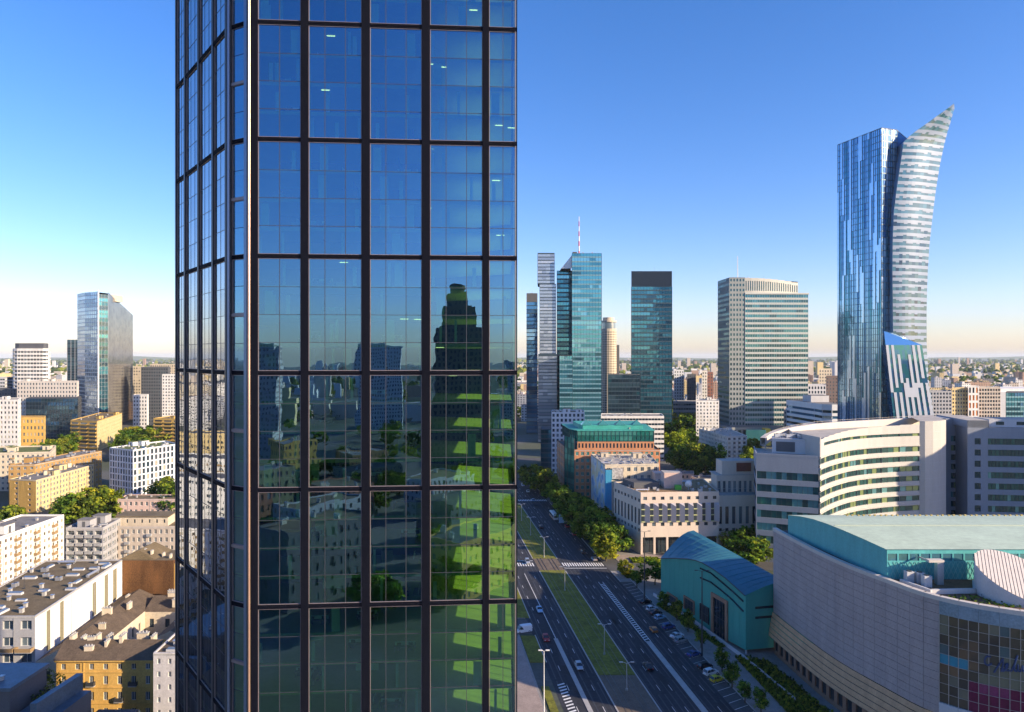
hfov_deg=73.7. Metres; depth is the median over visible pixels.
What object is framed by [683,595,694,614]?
window
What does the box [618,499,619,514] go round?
window
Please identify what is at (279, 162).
window
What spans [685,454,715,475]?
tree
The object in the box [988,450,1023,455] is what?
window
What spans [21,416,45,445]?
yellow slab
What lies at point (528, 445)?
ground
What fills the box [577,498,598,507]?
tree
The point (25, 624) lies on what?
window
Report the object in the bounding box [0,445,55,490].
roof garden block
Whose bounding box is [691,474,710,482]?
house
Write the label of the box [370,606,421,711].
window
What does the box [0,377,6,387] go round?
pale office slab
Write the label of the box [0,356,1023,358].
hills
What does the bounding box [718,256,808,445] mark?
striped tower
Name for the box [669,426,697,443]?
tree
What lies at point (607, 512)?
tree
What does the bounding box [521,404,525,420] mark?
apartment block
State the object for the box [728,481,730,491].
window
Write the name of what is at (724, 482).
window
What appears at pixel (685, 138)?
sky
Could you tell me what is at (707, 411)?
pale apartment block
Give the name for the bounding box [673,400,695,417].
long grey block
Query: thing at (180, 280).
window
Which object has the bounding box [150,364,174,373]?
apartment block
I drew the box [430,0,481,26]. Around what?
window
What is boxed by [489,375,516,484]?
window
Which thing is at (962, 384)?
apartment block
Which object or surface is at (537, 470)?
tree
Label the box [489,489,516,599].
window
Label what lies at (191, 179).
window
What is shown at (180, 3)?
window
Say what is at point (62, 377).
apartment block
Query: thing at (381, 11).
window
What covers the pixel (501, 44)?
window
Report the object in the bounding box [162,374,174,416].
apartment block
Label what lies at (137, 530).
beige corner block
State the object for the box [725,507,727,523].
window
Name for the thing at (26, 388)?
long pink apartments
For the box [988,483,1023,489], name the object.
window
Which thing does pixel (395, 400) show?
window
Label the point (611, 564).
side street
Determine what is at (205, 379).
window
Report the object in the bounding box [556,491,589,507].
tree
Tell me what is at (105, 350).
slanted glass tower
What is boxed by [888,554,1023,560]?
clerestory window
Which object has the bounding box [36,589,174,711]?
tenement
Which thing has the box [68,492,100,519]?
tree
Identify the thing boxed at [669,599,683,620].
young tree
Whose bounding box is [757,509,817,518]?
window
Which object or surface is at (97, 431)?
yellow balcony block
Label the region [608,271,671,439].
dark teal tower
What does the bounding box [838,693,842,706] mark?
window
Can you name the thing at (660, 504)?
window
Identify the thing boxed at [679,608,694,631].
young tree
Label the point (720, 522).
window
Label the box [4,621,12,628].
window
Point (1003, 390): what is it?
white roof hall
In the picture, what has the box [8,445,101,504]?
brown slab
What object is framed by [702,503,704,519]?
window
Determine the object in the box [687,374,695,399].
tower block
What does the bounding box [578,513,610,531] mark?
tree
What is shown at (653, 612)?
parked car
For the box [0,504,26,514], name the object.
tree
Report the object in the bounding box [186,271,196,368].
window
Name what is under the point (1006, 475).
window
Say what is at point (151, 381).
apartment block
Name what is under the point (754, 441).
tree
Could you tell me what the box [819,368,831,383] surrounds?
tan block
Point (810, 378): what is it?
apartment block
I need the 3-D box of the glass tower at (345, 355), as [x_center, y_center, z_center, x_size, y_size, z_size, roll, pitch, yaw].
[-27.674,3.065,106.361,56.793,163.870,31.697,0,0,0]
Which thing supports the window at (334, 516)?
in the glass tower at (345, 355)
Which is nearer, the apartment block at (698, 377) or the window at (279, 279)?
the window at (279, 279)
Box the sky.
[0,0,1023,357]
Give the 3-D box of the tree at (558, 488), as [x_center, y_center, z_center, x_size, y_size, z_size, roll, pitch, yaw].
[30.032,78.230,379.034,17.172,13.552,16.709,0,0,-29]
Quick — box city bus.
[549,510,557,519]
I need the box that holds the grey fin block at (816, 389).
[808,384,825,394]
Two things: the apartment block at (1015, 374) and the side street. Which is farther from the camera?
the apartment block at (1015, 374)
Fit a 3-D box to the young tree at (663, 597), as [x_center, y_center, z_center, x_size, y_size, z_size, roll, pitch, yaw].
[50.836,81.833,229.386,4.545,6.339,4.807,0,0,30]
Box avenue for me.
[517,467,734,711]
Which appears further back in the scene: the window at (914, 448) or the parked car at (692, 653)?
the window at (914, 448)
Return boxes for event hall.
[660,530,813,653]
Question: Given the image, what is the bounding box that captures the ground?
[0,359,1023,711]
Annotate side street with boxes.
[517,458,772,633]
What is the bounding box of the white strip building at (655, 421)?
[601,413,663,460]
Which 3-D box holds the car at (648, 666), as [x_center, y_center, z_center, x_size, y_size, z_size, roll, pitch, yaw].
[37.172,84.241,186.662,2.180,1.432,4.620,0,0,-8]
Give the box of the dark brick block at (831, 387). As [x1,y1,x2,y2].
[826,376,836,402]
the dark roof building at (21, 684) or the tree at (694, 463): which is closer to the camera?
the dark roof building at (21, 684)
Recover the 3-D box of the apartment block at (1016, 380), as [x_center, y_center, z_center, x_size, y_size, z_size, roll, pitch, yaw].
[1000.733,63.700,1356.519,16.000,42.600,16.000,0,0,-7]
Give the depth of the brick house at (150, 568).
216.30 m
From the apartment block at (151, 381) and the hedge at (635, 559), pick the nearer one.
the hedge at (635, 559)
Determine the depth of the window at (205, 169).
101.16 m
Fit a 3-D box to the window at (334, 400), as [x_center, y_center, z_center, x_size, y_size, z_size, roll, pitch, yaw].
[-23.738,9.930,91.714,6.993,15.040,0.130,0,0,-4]
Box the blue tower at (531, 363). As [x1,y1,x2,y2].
[526,293,537,432]
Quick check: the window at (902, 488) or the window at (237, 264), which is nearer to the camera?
the window at (237, 264)
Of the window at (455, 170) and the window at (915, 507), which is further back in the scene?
the window at (915, 507)
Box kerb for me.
[517,466,755,711]
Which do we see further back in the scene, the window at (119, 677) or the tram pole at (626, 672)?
the tram pole at (626, 672)
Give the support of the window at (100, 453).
in the brown slab
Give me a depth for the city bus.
357.34 m
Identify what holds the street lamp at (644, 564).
on the pavement
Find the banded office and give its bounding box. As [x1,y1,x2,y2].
[13,343,50,388]
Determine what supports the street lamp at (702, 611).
on the pavement
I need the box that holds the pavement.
[517,509,908,711]
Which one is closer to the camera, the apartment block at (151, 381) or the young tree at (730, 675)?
the young tree at (730, 675)
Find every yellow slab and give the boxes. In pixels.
[9,456,93,512]
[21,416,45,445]
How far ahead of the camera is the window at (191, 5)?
106.92 m
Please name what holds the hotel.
on the ground
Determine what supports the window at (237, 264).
in the glass tower at (345, 355)
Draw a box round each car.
[536,606,542,612]
[542,633,549,641]
[574,660,583,669]
[639,598,651,603]
[643,662,653,670]
[646,605,657,610]
[649,609,661,615]
[649,626,657,632]
[654,614,665,619]
[661,622,675,629]
[669,632,683,638]
[674,635,687,643]
[686,650,700,657]
[697,661,712,669]
[703,667,718,676]
[709,674,723,682]
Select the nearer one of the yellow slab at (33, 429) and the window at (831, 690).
the window at (831, 690)
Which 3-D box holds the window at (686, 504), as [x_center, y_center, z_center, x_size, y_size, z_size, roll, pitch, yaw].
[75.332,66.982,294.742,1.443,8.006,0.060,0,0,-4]
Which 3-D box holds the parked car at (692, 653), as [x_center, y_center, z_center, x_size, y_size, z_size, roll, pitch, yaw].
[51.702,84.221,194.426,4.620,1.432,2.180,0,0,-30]
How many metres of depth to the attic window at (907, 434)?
309.80 m
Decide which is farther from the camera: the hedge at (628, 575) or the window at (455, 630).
the hedge at (628, 575)
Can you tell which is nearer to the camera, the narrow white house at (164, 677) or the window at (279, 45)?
the window at (279, 45)
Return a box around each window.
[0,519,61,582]
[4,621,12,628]
[4,637,12,645]
[4,654,12,662]
[22,621,31,628]
[22,637,31,645]
[22,654,31,661]
[73,453,100,485]
[81,466,92,490]
[104,676,107,683]
[104,692,107,699]
[111,446,172,490]
[118,676,121,683]
[132,692,135,699]
[146,676,149,683]
[146,692,149,699]
[177,0,183,83]
[177,82,183,178]
[177,178,183,273]
[177,275,183,367]
[177,372,183,464]
[177,466,183,561]
[177,561,183,658]
[186,0,196,72]
[186,67,196,171]
[186,169,196,269]
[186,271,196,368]
[186,372,196,470]
[186,471,196,572]
[186,569,196,674]
[200,0,210,56]
[200,51,210,160]
[200,158,210,264]
[200,266,210,369]
[200,373,210,476]
[200,477,210,584]
[200,581,210,692]
[214,0,224,40]
[214,34,224,149]
[214,148,224,259]
[214,261,224,369]
[214,374,224,483]
[214,484,224,596]
[214,594,224,710]
[232,0,243,24]
[232,26,243,82]
[232,83,243,139]
[232,142,243,197]
[232,200,243,254]
[232,259,243,313]
[232,316,243,370]
[232,375,243,429]
[232,432,243,486]
[232,490,243,545]
[232,547,243,603]
[232,605,243,661]
[232,662,243,711]
[258,0,300,20]
[258,24,300,136]
[258,141,300,253]
[258,258,300,370]
[258,375,300,487]
[258,492,300,604]
[258,608,300,711]
[309,0,360,22]
[309,25,360,138]
[309,142,360,254]
[309,258,360,370]
[309,375,360,486]
[309,491,360,603]
[309,607,360,711]
[370,0,421,24]
[370,27,421,139]
[370,143,421,254]
[370,259,421,370]
[370,375,421,486]
[370,490,421,601]
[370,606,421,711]
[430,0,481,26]
[430,29,481,140]
[430,144,481,255]
[430,260,481,370]
[430,375,481,485]
[430,489,481,600]
[430,604,481,711]
[489,0,516,27]
[489,31,516,141]
[489,146,516,255]
[489,260,516,370]
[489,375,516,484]
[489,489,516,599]
[489,603,516,711]
[557,443,560,484]
[578,443,652,447]
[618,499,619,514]
[641,504,644,520]
[650,503,652,520]
[659,503,661,520]
[667,592,677,605]
[668,503,670,520]
[676,503,678,520]
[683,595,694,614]
[685,503,687,520]
[694,503,696,520]
[699,603,708,624]
[700,567,743,601]
[700,577,743,611]
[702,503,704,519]
[711,503,713,519]
[719,507,721,523]
[723,481,725,491]
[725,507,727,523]
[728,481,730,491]
[732,506,734,523]
[733,481,735,491]
[739,506,741,523]
[744,481,746,491]
[746,506,748,522]
[749,481,751,491]
[752,506,754,522]
[755,605,772,608]
[755,615,778,618]
[757,471,817,481]
[757,484,817,494]
[757,497,817,507]
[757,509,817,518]
[757,522,787,530]
[757,535,772,543]
[816,677,818,687]
[820,446,918,463]
[820,456,918,474]
[820,466,918,485]
[820,476,918,497]
[820,486,918,508]
[821,495,918,514]
[823,682,825,693]
[824,433,918,444]
[830,687,833,699]
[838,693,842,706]
[844,505,918,514]
[847,699,851,711]
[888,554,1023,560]
[988,438,1023,444]
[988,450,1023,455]
[988,461,1023,467]
[988,472,1023,478]
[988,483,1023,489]
[988,495,1023,500]
[988,506,1023,512]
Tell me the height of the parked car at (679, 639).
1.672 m
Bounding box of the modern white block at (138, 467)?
[109,440,174,495]
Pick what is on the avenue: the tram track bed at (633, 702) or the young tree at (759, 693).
the tram track bed at (633, 702)
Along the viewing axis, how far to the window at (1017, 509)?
322.10 m
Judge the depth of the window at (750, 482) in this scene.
306.97 m
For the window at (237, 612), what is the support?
in the glass tower at (345, 355)
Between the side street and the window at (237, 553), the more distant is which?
the side street
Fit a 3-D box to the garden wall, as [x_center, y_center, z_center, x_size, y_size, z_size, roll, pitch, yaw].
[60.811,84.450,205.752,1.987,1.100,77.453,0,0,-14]
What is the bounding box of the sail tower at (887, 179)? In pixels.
[837,104,953,421]
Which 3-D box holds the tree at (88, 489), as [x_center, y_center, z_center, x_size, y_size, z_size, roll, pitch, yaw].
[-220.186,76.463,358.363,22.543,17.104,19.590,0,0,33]
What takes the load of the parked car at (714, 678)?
on the parking bay
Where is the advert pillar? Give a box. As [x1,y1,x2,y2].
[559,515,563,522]
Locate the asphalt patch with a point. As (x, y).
(616, 621)
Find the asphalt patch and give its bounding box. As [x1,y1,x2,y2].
[517,498,729,711]
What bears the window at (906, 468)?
in the curved office
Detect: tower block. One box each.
[0,388,16,397]
[674,370,683,399]
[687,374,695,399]
[702,371,706,398]
[707,372,712,398]
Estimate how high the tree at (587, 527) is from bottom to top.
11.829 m
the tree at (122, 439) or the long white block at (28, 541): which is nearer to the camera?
the long white block at (28, 541)
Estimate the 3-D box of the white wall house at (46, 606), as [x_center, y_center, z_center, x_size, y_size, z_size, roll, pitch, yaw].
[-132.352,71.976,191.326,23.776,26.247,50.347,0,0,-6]
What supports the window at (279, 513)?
in the glass tower at (345, 355)
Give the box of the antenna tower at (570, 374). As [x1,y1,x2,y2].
[537,236,601,442]
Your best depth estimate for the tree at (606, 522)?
306.61 m
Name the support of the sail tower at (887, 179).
on the ground
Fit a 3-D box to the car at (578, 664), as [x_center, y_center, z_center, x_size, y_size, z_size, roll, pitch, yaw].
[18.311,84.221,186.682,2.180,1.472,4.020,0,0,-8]
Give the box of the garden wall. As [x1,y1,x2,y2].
[653,593,795,699]
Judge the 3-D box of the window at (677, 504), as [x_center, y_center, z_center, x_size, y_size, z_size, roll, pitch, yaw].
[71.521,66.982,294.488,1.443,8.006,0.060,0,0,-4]
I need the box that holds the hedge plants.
[30,668,65,699]
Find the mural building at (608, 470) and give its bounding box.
[591,452,660,515]
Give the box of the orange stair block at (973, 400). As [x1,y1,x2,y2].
[968,385,978,416]
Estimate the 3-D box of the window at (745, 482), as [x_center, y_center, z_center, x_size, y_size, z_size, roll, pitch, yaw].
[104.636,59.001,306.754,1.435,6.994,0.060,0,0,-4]
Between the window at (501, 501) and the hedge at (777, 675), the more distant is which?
the hedge at (777, 675)
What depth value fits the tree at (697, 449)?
506.20 m
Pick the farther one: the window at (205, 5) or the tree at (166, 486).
the tree at (166, 486)
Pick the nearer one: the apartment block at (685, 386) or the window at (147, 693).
the window at (147, 693)
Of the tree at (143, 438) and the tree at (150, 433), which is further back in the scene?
the tree at (150, 433)
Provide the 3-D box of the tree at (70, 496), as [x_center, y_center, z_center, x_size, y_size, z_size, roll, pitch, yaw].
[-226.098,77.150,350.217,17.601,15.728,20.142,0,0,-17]
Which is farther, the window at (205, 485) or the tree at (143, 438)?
the tree at (143, 438)
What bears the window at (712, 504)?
in the hotel
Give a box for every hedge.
[624,570,642,577]
[629,556,660,562]
[656,602,725,647]
[735,654,833,711]
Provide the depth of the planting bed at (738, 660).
186.53 m
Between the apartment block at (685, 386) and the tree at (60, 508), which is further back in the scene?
the apartment block at (685, 386)
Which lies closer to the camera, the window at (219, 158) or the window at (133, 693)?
the window at (219, 158)
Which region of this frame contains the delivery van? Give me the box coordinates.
[517,623,532,633]
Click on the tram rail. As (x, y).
(591, 626)
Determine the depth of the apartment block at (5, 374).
2217.54 m
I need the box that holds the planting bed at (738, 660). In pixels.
[630,559,823,711]
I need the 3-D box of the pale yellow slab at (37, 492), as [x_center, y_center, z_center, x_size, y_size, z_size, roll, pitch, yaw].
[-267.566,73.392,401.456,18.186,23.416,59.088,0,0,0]
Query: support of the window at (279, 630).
in the glass tower at (345, 355)
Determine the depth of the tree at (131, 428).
643.27 m
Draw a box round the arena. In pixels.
[769,514,1023,711]
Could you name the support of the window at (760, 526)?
in the curved office
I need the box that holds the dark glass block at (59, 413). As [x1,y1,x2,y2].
[26,396,81,442]
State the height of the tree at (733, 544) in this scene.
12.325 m
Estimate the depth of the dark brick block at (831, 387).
720.00 m
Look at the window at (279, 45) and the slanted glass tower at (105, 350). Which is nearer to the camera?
the window at (279, 45)
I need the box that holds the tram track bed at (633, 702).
[533,559,660,711]
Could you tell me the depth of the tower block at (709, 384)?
810.00 m
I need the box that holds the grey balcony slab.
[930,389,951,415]
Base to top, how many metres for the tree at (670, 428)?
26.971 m
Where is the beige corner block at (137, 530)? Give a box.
[115,511,174,559]
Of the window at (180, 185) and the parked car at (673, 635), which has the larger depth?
the parked car at (673, 635)
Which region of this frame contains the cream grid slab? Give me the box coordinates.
[952,387,967,415]
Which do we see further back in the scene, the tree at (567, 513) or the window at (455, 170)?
the tree at (567, 513)
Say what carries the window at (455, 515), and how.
in the glass tower at (345, 355)
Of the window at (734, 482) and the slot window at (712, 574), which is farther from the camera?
the window at (734, 482)
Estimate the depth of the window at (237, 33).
92.17 m
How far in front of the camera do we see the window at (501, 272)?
93.26 m
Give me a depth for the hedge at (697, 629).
211.63 m
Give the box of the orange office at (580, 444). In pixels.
[557,420,659,497]
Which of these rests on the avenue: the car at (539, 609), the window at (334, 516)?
the car at (539, 609)
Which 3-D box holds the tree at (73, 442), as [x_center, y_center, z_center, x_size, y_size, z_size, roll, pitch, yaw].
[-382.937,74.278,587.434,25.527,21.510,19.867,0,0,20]
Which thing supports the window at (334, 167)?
in the glass tower at (345, 355)
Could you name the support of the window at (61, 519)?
in the long white block at (28, 541)
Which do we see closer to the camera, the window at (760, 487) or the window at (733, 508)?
the window at (760, 487)
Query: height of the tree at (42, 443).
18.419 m
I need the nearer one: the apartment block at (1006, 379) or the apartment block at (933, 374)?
the apartment block at (1006, 379)
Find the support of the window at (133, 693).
in the tenement
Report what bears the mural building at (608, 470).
on the ground
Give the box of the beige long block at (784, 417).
[784,407,785,427]
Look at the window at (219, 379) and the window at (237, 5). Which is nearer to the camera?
the window at (237, 5)
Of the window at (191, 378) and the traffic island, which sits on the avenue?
the traffic island
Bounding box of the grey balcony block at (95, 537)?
[66,513,120,559]
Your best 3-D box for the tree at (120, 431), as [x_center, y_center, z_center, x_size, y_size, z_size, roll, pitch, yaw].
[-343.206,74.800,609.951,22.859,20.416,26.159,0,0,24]
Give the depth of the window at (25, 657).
169.44 m
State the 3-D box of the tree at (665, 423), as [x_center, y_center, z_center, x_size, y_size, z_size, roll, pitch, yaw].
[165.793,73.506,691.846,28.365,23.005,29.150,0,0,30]
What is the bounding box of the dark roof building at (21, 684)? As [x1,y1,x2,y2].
[0,663,90,711]
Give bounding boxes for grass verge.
[517,503,634,711]
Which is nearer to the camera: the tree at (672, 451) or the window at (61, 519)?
the window at (61, 519)
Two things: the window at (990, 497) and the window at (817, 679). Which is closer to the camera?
the window at (817, 679)
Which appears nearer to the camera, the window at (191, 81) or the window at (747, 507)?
the window at (191, 81)
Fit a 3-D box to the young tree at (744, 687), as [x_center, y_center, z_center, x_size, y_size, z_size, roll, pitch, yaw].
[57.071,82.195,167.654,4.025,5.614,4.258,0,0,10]
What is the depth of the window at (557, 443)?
443.60 m
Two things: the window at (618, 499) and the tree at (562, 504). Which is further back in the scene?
the tree at (562, 504)
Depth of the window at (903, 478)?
309.46 m
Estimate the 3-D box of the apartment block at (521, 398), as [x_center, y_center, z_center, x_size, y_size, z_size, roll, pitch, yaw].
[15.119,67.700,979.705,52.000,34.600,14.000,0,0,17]
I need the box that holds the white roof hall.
[1000,387,1023,416]
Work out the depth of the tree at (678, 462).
484.85 m
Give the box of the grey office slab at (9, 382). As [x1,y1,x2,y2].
[7,377,12,387]
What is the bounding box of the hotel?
[614,458,754,554]
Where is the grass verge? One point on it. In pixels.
(532, 647)
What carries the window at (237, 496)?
in the glass tower at (345, 355)
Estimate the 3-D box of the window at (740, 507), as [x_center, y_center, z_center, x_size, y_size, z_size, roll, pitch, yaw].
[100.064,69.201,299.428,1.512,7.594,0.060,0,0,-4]
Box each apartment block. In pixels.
[0,373,10,376]
[56,374,65,380]
[133,366,143,394]
[133,394,148,428]
[141,367,169,425]
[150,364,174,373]
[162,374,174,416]
[517,392,525,416]
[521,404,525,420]
[684,380,686,397]
[685,393,713,398]
[696,375,701,381]
[696,397,718,442]
[697,382,701,393]
[699,427,746,457]
[713,381,717,398]
[808,374,812,381]
[930,387,945,389]
[931,372,943,378]
[931,376,941,387]
[942,380,950,386]
[955,382,969,386]
[965,381,990,385]
[974,378,993,382]
[979,386,999,416]
[995,383,1011,386]
[1003,376,1018,382]
[1005,381,1018,386]
[1009,378,1022,386]
[1013,371,1018,376]
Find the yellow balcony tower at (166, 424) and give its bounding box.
[153,415,174,442]
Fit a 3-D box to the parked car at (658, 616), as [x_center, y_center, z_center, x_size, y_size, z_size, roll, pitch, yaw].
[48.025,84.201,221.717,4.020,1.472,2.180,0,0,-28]
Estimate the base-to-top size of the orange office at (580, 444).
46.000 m
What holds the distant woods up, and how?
on the ground
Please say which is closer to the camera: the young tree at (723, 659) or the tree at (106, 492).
the young tree at (723, 659)
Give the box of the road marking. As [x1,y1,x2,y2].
[517,492,746,711]
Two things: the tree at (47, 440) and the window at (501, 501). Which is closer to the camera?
the window at (501, 501)
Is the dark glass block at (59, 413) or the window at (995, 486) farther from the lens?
the dark glass block at (59, 413)
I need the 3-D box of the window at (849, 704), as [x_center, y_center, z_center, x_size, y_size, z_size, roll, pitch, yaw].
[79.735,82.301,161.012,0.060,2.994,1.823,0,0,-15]
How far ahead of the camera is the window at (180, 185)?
111.89 m
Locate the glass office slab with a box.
[1006,391,1023,416]
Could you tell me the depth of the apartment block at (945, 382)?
1685.82 m
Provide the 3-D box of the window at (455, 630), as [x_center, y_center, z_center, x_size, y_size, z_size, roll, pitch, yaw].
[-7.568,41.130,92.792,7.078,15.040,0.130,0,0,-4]
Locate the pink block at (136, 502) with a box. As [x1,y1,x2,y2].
[117,493,174,514]
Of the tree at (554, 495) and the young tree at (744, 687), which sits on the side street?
the tree at (554, 495)
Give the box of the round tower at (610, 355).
[602,317,618,412]
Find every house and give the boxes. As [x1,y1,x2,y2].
[0,558,121,662]
[119,542,174,596]
[153,633,174,711]
[676,469,693,478]
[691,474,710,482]
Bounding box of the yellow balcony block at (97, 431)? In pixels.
[70,412,121,450]
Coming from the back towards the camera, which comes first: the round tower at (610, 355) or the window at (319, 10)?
the round tower at (610, 355)
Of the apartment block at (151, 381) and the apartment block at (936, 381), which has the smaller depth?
the apartment block at (151, 381)
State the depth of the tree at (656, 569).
254.14 m
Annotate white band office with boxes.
[786,395,836,469]
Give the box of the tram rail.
[517,513,651,711]
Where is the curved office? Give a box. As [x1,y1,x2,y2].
[754,415,955,561]
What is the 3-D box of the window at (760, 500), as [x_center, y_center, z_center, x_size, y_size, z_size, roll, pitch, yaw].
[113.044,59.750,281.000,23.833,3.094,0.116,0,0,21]
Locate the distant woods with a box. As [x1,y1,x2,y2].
[0,358,1023,417]
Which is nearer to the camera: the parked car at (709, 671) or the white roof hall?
the parked car at (709, 671)
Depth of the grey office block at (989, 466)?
323.04 m
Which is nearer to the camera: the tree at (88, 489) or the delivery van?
the delivery van
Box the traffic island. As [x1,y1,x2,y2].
[554,638,707,711]
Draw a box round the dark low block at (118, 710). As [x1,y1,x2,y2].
[96,709,139,711]
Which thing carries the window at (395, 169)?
in the glass tower at (345, 355)
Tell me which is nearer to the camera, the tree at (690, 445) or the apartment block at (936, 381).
the tree at (690, 445)
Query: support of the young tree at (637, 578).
on the ground
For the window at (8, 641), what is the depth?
169.36 m
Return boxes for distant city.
[0,357,1023,389]
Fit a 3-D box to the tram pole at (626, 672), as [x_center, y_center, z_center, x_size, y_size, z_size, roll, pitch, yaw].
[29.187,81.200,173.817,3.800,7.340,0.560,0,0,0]
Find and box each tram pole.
[598,623,610,654]
[619,661,633,690]
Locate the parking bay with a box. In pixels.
[622,583,754,711]
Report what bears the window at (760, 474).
in the curved office
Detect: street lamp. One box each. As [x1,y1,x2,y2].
[538,649,549,711]
[642,531,646,597]
[695,570,709,655]
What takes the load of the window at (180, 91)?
in the glass tower at (345, 355)
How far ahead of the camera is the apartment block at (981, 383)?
1444.59 m
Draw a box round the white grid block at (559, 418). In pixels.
[551,408,583,472]
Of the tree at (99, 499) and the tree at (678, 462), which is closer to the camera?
the tree at (99, 499)
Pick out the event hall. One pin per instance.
(737, 600)
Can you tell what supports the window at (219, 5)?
in the glass tower at (345, 355)
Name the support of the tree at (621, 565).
on the ground
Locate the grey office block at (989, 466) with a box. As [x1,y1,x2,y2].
[936,415,1023,514]
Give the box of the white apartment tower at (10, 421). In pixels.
[0,396,20,445]
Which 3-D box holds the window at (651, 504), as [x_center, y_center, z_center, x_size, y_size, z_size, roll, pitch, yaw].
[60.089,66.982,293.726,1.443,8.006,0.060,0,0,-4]
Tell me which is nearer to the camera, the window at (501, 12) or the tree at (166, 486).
the window at (501, 12)
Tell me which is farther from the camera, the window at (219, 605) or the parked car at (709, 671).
the parked car at (709, 671)
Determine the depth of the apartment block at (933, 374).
2315.43 m
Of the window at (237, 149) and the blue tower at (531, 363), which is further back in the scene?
the blue tower at (531, 363)
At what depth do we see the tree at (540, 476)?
412.28 m
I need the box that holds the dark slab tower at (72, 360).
[67,340,76,380]
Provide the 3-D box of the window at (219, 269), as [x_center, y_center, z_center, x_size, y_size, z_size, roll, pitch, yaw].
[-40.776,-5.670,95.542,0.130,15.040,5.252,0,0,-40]
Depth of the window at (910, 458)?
309.46 m
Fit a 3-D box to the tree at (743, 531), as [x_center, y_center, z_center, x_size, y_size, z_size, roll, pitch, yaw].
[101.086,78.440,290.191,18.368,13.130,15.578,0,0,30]
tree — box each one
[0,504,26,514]
[0,507,27,520]
[29,442,46,445]
[45,438,62,451]
[46,439,67,454]
[48,495,80,527]
[49,491,85,522]
[57,430,83,453]
[58,438,72,453]
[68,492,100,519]
[80,485,110,506]
[85,491,105,514]
[88,485,124,512]
[93,495,122,517]
[106,433,137,449]
[114,429,137,445]
[123,426,139,431]
[125,425,154,439]
[131,427,171,441]
[138,437,155,441]
[144,476,174,493]
[154,491,174,510]
[156,480,174,493]
[517,464,542,485]
[519,466,544,485]
[526,467,554,493]
[527,468,560,492]
[541,482,568,498]
[547,487,574,507]
[548,486,580,501]
[552,497,581,516]
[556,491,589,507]
[560,504,591,524]
[565,502,585,516]
[568,511,591,539]
[573,506,594,524]
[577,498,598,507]
[577,521,603,540]
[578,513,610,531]
[580,506,613,524]
[587,522,623,551]
[591,533,620,560]
[593,507,619,527]
[602,519,620,538]
[607,524,633,552]
[616,558,634,574]
[631,569,643,587]
[636,558,660,584]
[657,590,669,606]
[664,418,685,430]
[664,419,695,438]
[664,430,689,448]
[665,444,688,462]
[666,447,696,468]
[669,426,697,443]
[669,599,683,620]
[672,412,692,418]
[677,442,700,453]
[677,449,704,475]
[679,415,695,422]
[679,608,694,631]
[685,424,698,443]
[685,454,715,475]
[689,443,715,471]
[694,630,707,647]
[701,442,729,461]
[713,647,729,671]
[715,529,742,550]
[722,660,740,687]
[724,535,765,562]
[728,525,769,551]
[736,679,751,702]
[737,537,772,564]
[739,447,753,458]
[742,440,755,454]
[747,438,761,447]
[752,685,769,711]
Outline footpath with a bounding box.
[517,555,662,711]
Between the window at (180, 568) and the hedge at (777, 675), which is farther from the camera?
the hedge at (777, 675)
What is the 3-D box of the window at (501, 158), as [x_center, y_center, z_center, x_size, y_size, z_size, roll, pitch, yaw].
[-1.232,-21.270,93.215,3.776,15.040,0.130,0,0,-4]
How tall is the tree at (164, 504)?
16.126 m
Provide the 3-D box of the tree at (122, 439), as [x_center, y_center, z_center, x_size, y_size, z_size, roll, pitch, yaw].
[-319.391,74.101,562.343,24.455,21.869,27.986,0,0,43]
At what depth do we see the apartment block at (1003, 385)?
1113.27 m
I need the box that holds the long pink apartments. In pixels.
[17,379,78,415]
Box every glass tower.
[77,290,132,423]
[175,0,516,711]
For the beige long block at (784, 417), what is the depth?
560.00 m
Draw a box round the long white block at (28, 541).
[0,514,63,584]
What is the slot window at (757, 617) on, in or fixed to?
in the event hall
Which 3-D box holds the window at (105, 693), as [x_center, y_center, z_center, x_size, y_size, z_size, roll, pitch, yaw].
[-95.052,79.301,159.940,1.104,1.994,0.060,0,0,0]

